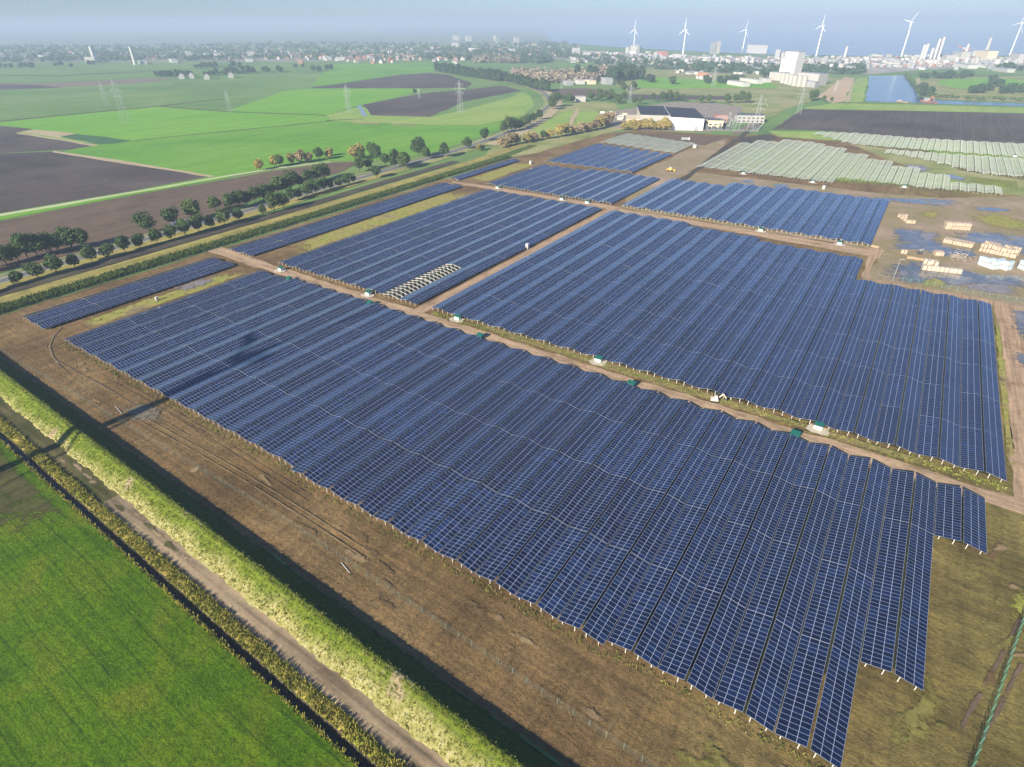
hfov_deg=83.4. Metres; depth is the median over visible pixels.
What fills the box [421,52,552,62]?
wood edge
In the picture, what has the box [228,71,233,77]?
house
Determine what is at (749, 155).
mounting frame row
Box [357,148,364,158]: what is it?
broadleaf tree
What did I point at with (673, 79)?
distant tree
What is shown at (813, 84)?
works shed
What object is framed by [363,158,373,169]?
avenue tree
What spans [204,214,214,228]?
avenue tree
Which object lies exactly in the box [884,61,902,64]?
harbour shed
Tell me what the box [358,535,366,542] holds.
soil patch
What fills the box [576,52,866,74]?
harbour trees
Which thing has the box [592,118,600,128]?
autumn tree
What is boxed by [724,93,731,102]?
broadleaf tree
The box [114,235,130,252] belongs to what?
avenue tree
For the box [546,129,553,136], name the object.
autumn tree
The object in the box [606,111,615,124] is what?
autumn tree
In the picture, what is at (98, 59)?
town building
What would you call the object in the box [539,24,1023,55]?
sea
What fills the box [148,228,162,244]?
avenue tree
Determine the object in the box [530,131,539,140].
autumn tree
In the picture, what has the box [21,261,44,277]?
avenue tree
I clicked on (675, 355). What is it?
solar panel row
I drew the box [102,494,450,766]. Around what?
field track
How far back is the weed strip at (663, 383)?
182.25 m
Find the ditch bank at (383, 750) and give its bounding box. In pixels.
[0,420,405,766]
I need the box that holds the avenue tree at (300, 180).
[294,176,303,184]
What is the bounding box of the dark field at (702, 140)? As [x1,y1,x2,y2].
[614,133,727,144]
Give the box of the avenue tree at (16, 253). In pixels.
[5,243,22,260]
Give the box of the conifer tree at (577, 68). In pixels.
[574,64,580,72]
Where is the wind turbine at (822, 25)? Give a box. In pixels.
[815,18,825,55]
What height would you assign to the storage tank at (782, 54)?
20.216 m
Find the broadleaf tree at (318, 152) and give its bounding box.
[312,147,323,159]
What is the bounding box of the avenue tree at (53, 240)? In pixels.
[46,232,62,251]
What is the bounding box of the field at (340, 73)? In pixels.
[312,63,434,85]
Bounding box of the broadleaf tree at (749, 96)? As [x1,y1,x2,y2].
[744,92,751,100]
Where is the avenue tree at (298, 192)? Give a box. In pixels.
[294,189,301,198]
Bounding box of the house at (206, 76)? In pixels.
[203,73,209,79]
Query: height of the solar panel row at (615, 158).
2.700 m
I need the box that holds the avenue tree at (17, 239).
[8,232,34,258]
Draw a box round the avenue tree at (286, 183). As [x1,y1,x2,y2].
[281,177,290,191]
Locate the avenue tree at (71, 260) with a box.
[65,253,79,267]
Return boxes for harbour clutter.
[569,51,1023,72]
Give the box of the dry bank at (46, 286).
[0,129,554,302]
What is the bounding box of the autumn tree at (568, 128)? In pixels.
[563,122,571,134]
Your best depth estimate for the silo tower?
1183.66 m
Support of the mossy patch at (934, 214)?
on the construction yard at (884, 238)
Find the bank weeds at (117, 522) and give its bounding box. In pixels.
[0,415,407,766]
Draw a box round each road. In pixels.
[0,74,549,283]
[208,247,1023,513]
[414,207,619,312]
[451,181,616,208]
[618,208,875,256]
[626,138,727,202]
[684,172,1023,211]
[862,247,1023,501]
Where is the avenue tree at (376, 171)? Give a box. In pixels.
[369,165,380,177]
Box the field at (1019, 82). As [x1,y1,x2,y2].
[1004,81,1023,85]
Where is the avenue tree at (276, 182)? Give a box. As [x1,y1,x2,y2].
[270,175,283,191]
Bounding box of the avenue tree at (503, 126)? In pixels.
[499,122,507,132]
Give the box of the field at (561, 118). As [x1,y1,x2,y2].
[523,111,572,135]
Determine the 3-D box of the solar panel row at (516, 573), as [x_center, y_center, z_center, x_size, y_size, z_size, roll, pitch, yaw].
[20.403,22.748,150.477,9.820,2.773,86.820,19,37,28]
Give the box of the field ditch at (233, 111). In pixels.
[158,106,314,114]
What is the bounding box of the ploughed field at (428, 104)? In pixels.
[364,86,520,116]
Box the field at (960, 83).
[937,78,1016,88]
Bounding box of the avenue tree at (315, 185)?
[307,177,321,191]
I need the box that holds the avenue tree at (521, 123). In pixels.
[517,119,523,127]
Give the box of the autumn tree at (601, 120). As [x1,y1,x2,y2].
[597,115,605,126]
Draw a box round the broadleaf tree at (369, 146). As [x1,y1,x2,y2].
[366,142,376,158]
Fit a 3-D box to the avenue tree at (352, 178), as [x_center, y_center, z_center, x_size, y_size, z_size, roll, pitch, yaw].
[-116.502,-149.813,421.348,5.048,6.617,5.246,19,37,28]
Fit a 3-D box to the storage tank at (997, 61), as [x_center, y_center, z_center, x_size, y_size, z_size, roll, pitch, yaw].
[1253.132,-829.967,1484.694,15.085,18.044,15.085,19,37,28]
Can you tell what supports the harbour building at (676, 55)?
on the dock ground at (875, 70)
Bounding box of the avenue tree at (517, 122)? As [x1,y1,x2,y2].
[512,117,519,130]
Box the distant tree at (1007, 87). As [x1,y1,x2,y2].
[1003,85,1010,93]
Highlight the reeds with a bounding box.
[0,155,510,312]
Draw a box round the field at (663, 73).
[645,69,855,80]
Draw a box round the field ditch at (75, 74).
[0,70,167,75]
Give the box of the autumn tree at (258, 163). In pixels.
[253,158,263,168]
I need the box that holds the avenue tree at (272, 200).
[265,191,279,211]
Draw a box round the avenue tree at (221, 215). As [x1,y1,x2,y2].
[215,207,230,224]
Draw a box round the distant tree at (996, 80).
[991,78,1000,83]
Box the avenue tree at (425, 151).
[421,147,429,156]
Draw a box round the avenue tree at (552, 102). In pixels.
[548,97,556,109]
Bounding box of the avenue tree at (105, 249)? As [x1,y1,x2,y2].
[98,243,114,258]
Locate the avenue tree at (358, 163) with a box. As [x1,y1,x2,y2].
[353,156,363,171]
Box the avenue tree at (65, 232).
[55,226,75,249]
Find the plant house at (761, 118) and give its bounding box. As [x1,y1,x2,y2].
[735,113,764,122]
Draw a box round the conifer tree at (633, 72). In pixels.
[630,69,636,78]
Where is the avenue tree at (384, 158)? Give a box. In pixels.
[380,153,388,165]
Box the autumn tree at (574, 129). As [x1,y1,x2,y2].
[570,126,577,132]
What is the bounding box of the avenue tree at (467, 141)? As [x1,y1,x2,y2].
[461,136,471,148]
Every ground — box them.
[0,24,1023,766]
[0,47,565,61]
[0,130,1023,766]
[35,264,230,329]
[78,273,966,727]
[174,276,213,290]
[283,194,596,304]
[436,214,999,478]
[490,169,631,203]
[562,50,1020,73]
[722,146,981,192]
[846,136,1023,176]
[906,164,927,171]
[919,231,935,241]
[927,201,947,204]
[959,282,1019,294]
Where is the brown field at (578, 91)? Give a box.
[548,88,609,96]
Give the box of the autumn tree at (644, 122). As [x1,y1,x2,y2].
[641,118,647,127]
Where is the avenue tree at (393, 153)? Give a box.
[388,148,398,167]
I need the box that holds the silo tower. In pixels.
[779,51,805,74]
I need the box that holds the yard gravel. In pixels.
[604,102,742,131]
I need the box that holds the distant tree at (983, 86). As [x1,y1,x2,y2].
[976,84,985,91]
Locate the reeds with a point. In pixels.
(87, 281)
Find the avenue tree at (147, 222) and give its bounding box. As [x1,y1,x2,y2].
[131,210,156,232]
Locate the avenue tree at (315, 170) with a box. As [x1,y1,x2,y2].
[309,164,322,179]
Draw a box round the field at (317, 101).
[229,88,418,114]
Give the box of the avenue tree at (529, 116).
[525,113,532,123]
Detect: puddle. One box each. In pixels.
[870,197,960,205]
[879,261,1023,286]
[883,262,976,283]
[892,228,938,240]
[893,233,970,257]
[943,174,964,179]
[950,230,1023,256]
[953,248,977,257]
[974,207,1008,210]
[1008,306,1023,334]
[1013,352,1023,366]
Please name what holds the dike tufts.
on the dike
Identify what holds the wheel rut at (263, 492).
on the park ground at (970, 622)
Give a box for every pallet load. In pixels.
[921,264,926,270]
[992,260,998,265]
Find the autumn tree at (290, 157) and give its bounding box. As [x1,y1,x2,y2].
[285,153,294,163]
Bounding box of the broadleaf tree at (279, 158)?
[273,154,283,164]
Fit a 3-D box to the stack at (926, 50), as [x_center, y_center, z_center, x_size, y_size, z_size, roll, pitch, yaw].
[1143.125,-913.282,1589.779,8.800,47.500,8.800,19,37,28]
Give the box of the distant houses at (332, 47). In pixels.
[0,42,583,56]
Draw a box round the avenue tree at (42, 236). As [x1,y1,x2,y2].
[34,231,52,252]
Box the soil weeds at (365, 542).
[7,330,988,766]
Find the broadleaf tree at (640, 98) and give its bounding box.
[637,95,642,104]
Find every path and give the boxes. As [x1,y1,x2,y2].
[0,155,432,276]
[0,161,330,215]
[16,133,95,145]
[53,151,213,176]
[568,108,578,124]
[679,123,761,182]
[730,108,789,134]
[845,81,854,101]
[916,78,1023,101]
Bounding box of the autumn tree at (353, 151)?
[346,145,358,157]
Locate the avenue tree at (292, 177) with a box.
[282,170,298,187]
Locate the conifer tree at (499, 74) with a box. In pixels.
[496,71,501,79]
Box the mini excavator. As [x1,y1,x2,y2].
[710,394,726,403]
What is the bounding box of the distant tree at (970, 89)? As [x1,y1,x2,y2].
[968,86,974,91]
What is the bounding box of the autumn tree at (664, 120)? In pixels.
[659,116,669,128]
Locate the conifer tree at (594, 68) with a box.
[591,66,598,74]
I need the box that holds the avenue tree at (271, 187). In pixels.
[268,183,274,191]
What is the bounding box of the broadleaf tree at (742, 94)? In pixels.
[739,90,746,100]
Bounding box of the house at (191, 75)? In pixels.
[188,71,194,78]
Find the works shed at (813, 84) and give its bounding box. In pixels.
[806,80,819,87]
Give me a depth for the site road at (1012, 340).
195.42 m
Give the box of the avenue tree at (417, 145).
[410,136,425,157]
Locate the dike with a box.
[0,358,560,766]
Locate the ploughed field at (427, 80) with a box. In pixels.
[312,73,471,87]
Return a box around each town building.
[84,57,102,62]
[88,46,96,56]
[138,60,146,64]
[169,58,177,62]
[245,58,253,61]
[247,51,254,55]
[322,56,331,59]
[453,35,460,40]
[465,36,471,41]
[493,36,498,42]
[513,37,518,43]
[572,47,579,54]
[582,51,590,54]
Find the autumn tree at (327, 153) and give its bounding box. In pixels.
[324,150,332,156]
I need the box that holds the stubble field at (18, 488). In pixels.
[0,450,66,531]
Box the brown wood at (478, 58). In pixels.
[470,53,521,62]
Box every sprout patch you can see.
[672,729,731,766]
[879,674,947,756]
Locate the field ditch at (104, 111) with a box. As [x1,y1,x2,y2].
[0,98,225,121]
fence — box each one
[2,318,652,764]
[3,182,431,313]
[707,121,764,130]
[902,277,1023,302]
[972,617,1023,766]
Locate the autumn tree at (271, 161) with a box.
[268,154,277,166]
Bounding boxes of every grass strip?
[83,273,243,326]
[292,191,471,254]
[470,163,537,181]
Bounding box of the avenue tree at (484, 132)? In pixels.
[479,127,488,140]
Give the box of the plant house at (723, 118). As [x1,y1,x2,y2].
[714,114,727,120]
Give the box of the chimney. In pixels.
[128,46,136,64]
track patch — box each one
[73,463,82,470]
[109,498,121,505]
[115,505,123,511]
[131,510,144,518]
[144,523,155,529]
[149,528,162,537]
[164,541,177,550]
[173,551,193,566]
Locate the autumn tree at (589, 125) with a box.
[585,122,593,130]
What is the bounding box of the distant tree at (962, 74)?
[959,71,966,77]
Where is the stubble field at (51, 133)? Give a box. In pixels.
[22,130,89,142]
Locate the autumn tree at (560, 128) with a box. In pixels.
[554,124,564,136]
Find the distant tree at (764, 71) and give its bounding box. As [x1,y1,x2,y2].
[761,69,766,76]
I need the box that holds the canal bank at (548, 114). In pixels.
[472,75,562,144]
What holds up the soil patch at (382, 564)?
on the park ground at (970, 622)
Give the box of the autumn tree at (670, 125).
[666,121,672,128]
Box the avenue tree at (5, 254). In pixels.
[0,244,15,264]
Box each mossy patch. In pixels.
[921,210,940,217]
[923,278,945,285]
[965,212,1023,231]
[970,177,1016,188]
[1010,589,1023,616]
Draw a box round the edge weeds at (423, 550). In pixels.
[59,342,821,766]
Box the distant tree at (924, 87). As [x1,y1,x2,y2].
[918,84,928,91]
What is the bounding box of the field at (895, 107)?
[805,103,1023,112]
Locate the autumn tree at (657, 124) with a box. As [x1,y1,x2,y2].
[655,120,661,129]
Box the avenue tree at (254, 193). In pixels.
[247,186,260,202]
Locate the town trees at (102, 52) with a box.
[0,40,578,61]
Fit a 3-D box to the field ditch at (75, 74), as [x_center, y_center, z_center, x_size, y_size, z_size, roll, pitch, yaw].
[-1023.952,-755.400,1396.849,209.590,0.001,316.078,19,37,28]
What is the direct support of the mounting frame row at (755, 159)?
on the park ground at (970, 622)
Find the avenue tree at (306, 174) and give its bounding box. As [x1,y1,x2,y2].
[301,169,313,180]
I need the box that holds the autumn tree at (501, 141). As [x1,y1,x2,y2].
[496,137,509,146]
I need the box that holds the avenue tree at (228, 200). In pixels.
[222,192,235,208]
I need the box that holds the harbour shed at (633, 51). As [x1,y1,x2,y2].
[629,50,637,53]
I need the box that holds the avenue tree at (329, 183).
[327,180,333,187]
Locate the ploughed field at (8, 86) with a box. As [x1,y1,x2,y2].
[0,84,58,89]
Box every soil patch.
[190,466,201,471]
[259,474,270,485]
[299,523,315,534]
[342,548,367,562]
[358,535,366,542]
[364,545,381,556]
[372,555,393,574]
[377,597,392,609]
[381,579,393,587]
[469,605,485,615]
[495,615,504,621]
[510,633,538,647]
[582,706,599,720]
[968,545,982,553]
[984,668,996,685]
[988,541,1000,559]
[994,544,1007,550]
[994,593,1000,605]
[994,635,1018,649]
[1009,584,1019,589]
[1012,653,1023,656]
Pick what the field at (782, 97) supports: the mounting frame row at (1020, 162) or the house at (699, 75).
the house at (699, 75)
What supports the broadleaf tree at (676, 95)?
on the ground at (44, 72)
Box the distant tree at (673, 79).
[670,75,676,83]
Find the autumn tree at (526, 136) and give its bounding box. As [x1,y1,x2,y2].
[523,132,531,140]
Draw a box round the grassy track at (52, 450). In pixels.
[0,397,117,503]
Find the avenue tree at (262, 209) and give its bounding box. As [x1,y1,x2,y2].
[258,204,265,212]
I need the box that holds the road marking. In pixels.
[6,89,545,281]
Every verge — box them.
[0,77,550,283]
[0,171,397,289]
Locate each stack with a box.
[918,44,926,62]
[923,43,929,58]
[929,48,934,58]
[932,38,941,58]
[936,36,946,58]
[985,35,992,49]
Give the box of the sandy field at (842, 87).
[818,77,854,102]
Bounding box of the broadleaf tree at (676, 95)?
[673,91,679,98]
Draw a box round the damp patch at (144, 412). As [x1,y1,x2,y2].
[124,402,160,420]
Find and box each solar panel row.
[21,257,220,323]
[33,261,233,329]
[64,271,270,347]
[77,275,285,354]
[91,278,303,362]
[105,283,317,370]
[120,287,333,378]
[135,292,349,388]
[151,297,366,398]
[169,303,384,408]
[187,309,402,418]
[206,314,421,429]
[226,321,441,441]
[227,182,450,253]
[239,184,461,256]
[248,327,462,454]
[270,334,484,467]
[277,189,495,267]
[290,340,506,484]
[291,191,507,271]
[305,193,519,275]
[317,348,530,499]
[319,195,532,280]
[334,197,545,284]
[344,355,554,515]
[350,199,557,289]
[366,202,572,293]
[373,363,581,533]
[388,204,586,299]
[400,206,600,303]
[405,371,608,552]
[431,210,624,312]
[439,380,637,572]
[450,159,518,179]
[450,213,640,320]
[470,215,656,325]
[476,389,667,594]
[486,164,549,184]
[491,218,672,331]
[499,166,561,186]
[509,167,570,189]
[512,221,689,339]
[515,398,699,618]
[522,169,583,191]
[533,169,597,192]
[535,226,703,345]
[545,143,602,162]
[546,170,609,195]
[556,145,611,163]
[558,408,733,644]
[559,172,620,197]
[559,229,721,353]
[565,146,621,164]
[572,173,633,199]
[576,147,630,165]
[584,175,645,201]
[584,232,740,361]
[586,148,639,167]
[598,150,650,169]
[598,177,658,203]
[608,419,769,667]
[610,151,659,170]
[610,235,759,369]
[621,153,670,172]
[622,178,682,208]
[636,180,696,210]
[637,241,776,377]
[652,182,710,212]
[658,431,807,698]
[666,245,797,386]
[667,184,724,214]
[684,182,743,218]
[696,248,818,397]
[700,184,758,220]
[714,443,847,731]
[717,186,772,224]
[728,252,840,407]
[734,186,789,226]
[752,188,805,228]
[762,256,862,418]
[771,190,821,232]
[775,456,890,766]
[789,192,837,235]
[797,280,879,429]
[809,194,854,238]
[829,196,870,242]
[834,284,905,441]
[850,199,888,244]
[860,469,935,689]
[874,289,933,453]
[916,294,961,467]
[934,484,986,553]
[960,299,1006,480]
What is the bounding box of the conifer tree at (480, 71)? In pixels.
[478,67,484,78]
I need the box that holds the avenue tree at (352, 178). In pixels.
[349,174,355,182]
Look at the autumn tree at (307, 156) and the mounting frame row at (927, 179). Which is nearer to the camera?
the mounting frame row at (927, 179)
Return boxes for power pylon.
[111,79,130,124]
[342,85,352,112]
[454,80,464,112]
[750,96,767,131]
[797,87,808,112]
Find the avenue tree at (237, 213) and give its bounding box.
[232,207,243,221]
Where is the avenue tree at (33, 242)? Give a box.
[20,232,45,256]
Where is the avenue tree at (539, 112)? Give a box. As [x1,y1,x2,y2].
[536,109,542,119]
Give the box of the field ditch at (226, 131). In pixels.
[133,121,325,140]
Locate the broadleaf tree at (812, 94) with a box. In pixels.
[809,90,816,99]
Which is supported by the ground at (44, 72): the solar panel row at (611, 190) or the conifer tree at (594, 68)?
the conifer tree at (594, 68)
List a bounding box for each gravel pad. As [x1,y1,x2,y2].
[360,293,373,297]
[450,317,463,322]
[589,358,605,365]
[806,423,828,435]
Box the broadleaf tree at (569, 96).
[565,92,572,100]
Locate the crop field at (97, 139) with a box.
[61,134,131,143]
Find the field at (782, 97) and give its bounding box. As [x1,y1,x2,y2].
[615,76,854,119]
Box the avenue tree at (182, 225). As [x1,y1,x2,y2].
[175,218,189,236]
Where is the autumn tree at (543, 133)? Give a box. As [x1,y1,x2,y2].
[540,130,546,136]
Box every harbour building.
[657,51,667,54]
[673,54,686,56]
[709,42,716,53]
[715,41,720,53]
[747,44,767,52]
[774,49,780,58]
[913,58,935,63]
[940,54,957,59]
[952,63,978,68]
[953,51,970,58]
[975,50,998,60]
[992,67,1015,72]
[1010,53,1023,60]
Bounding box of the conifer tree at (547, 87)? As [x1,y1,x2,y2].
[544,81,550,91]
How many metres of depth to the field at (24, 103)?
949.93 m
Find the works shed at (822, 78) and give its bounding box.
[798,72,828,84]
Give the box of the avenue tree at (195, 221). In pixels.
[188,213,203,232]
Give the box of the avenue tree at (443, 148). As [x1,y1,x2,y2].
[439,142,448,156]
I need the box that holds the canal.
[865,75,1023,105]
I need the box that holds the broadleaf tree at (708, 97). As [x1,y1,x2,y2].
[706,94,712,102]
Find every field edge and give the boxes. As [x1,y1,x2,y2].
[769,131,854,140]
[848,143,1023,195]
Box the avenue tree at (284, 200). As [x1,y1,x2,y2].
[276,191,289,207]
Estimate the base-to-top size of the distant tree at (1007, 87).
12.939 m
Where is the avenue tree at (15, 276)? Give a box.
[8,270,22,283]
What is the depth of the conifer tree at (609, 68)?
1172.96 m
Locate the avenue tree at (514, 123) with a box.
[508,116,516,128]
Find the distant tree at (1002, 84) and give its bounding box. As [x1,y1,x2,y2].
[999,82,1006,90]
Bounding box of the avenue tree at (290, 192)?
[284,186,294,201]
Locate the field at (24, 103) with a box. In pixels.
[0,80,325,119]
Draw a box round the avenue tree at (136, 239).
[131,233,143,248]
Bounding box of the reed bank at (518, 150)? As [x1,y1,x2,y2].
[0,145,536,314]
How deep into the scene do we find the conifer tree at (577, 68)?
1205.00 m
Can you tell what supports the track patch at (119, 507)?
on the field track at (384, 730)
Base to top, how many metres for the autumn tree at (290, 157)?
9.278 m
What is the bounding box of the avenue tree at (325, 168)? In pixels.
[316,162,330,175]
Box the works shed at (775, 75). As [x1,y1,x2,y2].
[769,71,789,80]
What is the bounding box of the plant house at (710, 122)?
[706,118,723,129]
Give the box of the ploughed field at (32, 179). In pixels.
[0,152,205,212]
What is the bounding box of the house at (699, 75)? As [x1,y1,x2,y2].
[696,72,711,79]
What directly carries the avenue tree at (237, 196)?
on the ground at (44, 72)
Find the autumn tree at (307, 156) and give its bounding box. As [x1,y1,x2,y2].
[303,152,312,160]
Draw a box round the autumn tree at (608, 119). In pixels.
[601,113,612,126]
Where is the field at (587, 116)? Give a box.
[576,111,596,124]
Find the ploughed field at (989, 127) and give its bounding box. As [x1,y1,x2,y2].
[773,109,1023,143]
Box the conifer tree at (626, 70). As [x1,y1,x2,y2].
[622,66,629,77]
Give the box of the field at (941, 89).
[920,76,1023,98]
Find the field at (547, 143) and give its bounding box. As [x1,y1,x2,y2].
[482,101,621,160]
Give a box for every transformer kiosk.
[364,289,371,295]
[454,313,461,319]
[476,332,483,338]
[594,355,602,362]
[627,379,635,386]
[789,429,800,437]
[814,420,824,430]
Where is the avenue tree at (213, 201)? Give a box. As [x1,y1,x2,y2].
[207,195,221,210]
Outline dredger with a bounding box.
[920,96,937,102]
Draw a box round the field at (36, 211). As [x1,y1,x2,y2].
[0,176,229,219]
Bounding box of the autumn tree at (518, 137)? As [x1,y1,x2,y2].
[514,133,520,144]
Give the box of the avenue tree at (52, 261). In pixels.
[42,253,63,272]
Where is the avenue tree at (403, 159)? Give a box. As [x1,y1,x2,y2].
[395,151,410,166]
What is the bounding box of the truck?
[681,137,689,140]
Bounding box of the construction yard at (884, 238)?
[619,175,1023,311]
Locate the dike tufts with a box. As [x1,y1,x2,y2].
[0,373,521,766]
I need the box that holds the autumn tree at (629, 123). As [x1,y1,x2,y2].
[625,119,633,129]
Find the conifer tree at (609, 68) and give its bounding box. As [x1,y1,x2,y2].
[606,65,612,75]
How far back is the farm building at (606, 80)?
1079.98 m
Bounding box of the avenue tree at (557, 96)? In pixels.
[547,91,561,106]
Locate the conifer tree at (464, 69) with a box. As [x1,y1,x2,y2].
[462,66,466,74]
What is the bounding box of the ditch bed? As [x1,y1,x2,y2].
[0,430,375,766]
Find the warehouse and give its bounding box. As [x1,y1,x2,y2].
[626,105,704,129]
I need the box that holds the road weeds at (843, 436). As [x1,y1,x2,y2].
[431,311,1007,489]
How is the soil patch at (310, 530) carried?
on the park ground at (970, 622)
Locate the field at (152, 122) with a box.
[0,107,330,141]
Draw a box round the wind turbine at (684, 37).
[679,17,687,53]
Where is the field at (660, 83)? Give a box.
[634,77,778,88]
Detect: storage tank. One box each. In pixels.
[630,44,641,52]
[779,52,785,58]
[780,72,786,82]
[783,72,789,83]
[787,73,793,84]
[791,74,798,85]
[796,74,802,86]
[801,76,808,86]
[973,56,980,63]
[994,58,1001,63]
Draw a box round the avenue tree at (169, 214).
[159,206,178,221]
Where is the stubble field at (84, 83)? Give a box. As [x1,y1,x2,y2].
[0,78,175,89]
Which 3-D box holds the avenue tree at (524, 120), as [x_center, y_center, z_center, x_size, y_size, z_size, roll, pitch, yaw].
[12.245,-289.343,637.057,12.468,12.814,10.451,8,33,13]
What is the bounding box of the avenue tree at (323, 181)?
[318,177,327,188]
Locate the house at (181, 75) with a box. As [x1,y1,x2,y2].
[178,72,184,78]
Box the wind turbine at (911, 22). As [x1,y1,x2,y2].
[900,12,918,56]
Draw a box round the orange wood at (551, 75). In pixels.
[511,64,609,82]
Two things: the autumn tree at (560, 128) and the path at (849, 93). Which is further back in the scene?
the path at (849, 93)
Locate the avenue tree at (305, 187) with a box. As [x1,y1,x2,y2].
[300,182,311,194]
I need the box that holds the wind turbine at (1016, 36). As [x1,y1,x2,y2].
[1009,18,1023,54]
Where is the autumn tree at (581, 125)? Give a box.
[577,121,586,132]
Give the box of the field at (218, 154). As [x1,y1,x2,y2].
[65,112,533,191]
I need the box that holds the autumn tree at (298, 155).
[293,149,303,160]
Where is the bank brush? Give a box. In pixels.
[904,72,1023,100]
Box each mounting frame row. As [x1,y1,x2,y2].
[602,133,633,143]
[609,134,640,144]
[618,136,648,145]
[627,137,658,146]
[635,138,667,147]
[645,139,674,150]
[656,141,684,151]
[665,142,694,153]
[697,142,749,167]
[710,140,765,169]
[722,141,777,170]
[735,139,792,172]
[748,140,802,174]
[762,141,814,175]
[775,143,825,177]
[789,146,835,179]
[804,147,846,180]
[818,153,855,182]
[823,132,837,137]
[833,132,848,139]
[837,154,868,178]
[842,132,859,142]
[852,133,870,144]
[853,158,879,181]
[864,134,882,145]
[868,160,893,182]
[876,135,893,146]
[883,165,905,183]
[885,149,898,154]
[888,136,905,147]
[897,150,911,156]
[900,166,920,186]
[901,137,916,149]
[910,151,924,157]
[913,138,928,149]
[916,172,934,188]
[923,152,937,161]
[926,138,940,151]
[933,174,950,189]
[937,153,951,164]
[940,139,953,151]
[950,182,966,191]
[951,154,965,168]
[953,140,965,153]
[966,140,979,153]
[967,155,981,171]
[967,183,984,193]
[979,141,993,154]
[981,156,997,175]
[984,185,1002,195]
[992,142,1007,155]
[995,156,1014,176]
[1005,142,1022,156]
[1009,157,1023,176]
[1018,143,1023,156]
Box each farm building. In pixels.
[563,80,573,85]
[573,79,584,83]
[575,96,585,101]
[584,79,595,83]
[601,77,612,84]
[727,80,750,86]
[739,77,763,83]
[759,78,771,82]
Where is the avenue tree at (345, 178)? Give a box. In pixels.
[340,174,350,183]
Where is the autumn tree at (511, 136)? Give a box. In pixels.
[503,132,515,145]
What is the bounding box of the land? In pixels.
[0,26,549,48]
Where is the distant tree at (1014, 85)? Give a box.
[1007,83,1018,91]
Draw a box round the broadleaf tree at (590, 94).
[587,91,594,98]
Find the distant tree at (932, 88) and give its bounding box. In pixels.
[927,86,936,93]
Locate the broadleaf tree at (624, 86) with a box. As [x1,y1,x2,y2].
[621,82,626,89]
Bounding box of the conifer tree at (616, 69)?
[612,66,619,81]
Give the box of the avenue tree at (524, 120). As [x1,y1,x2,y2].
[519,116,528,127]
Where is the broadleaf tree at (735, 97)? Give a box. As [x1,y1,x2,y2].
[732,94,739,101]
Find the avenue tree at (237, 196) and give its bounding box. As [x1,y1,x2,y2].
[231,189,244,207]
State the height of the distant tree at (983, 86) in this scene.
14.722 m
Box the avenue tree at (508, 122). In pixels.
[503,115,512,131]
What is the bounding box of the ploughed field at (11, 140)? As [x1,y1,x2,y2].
[0,126,88,152]
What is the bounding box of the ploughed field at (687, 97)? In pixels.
[617,94,724,99]
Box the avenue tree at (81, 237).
[71,227,88,245]
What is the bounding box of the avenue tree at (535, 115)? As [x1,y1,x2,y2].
[532,113,537,122]
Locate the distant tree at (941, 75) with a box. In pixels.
[938,72,945,78]
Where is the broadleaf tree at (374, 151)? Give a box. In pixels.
[369,145,380,157]
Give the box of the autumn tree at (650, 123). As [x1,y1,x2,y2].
[645,117,654,127]
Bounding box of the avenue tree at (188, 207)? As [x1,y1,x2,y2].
[179,198,200,214]
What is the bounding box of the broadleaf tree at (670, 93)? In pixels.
[666,90,673,98]
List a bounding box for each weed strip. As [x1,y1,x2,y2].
[461,319,962,472]
[993,316,1015,464]
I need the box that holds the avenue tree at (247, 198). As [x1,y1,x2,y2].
[242,191,250,205]
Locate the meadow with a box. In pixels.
[0,443,358,766]
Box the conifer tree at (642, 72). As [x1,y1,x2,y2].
[639,68,645,80]
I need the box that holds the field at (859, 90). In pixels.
[846,77,867,101]
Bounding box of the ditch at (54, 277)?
[0,161,457,295]
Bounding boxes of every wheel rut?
[48,327,68,373]
[53,359,189,435]
[119,385,306,500]
[125,383,311,496]
[138,420,364,557]
[146,419,370,552]
[960,692,982,729]
[983,649,1004,683]
[983,697,1006,736]
[1002,618,1021,648]
[1003,662,1023,695]
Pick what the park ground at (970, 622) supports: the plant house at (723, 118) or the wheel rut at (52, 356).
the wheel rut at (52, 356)
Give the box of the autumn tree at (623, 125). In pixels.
[620,122,627,128]
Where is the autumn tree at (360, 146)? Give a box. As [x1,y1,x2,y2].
[354,143,364,152]
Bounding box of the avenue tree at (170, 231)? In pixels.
[162,224,176,237]
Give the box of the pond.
[357,105,366,115]
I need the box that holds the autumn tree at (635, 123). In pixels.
[630,118,638,129]
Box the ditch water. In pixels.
[0,432,374,766]
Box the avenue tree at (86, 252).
[79,244,96,261]
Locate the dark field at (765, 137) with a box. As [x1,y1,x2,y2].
[730,134,778,142]
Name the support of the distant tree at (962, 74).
on the field at (941, 89)
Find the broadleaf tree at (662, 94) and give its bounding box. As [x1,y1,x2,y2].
[659,91,666,100]
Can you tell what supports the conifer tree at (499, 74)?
on the ground at (44, 72)
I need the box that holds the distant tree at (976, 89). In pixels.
[972,85,978,93]
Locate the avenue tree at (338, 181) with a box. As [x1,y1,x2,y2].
[334,178,341,184]
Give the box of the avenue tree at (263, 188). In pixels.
[256,183,269,199]
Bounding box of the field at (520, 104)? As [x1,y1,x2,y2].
[327,93,533,124]
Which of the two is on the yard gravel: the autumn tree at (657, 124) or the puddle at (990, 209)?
the autumn tree at (657, 124)
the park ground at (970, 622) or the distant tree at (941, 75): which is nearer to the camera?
the park ground at (970, 622)
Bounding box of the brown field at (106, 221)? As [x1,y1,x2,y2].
[0,161,354,271]

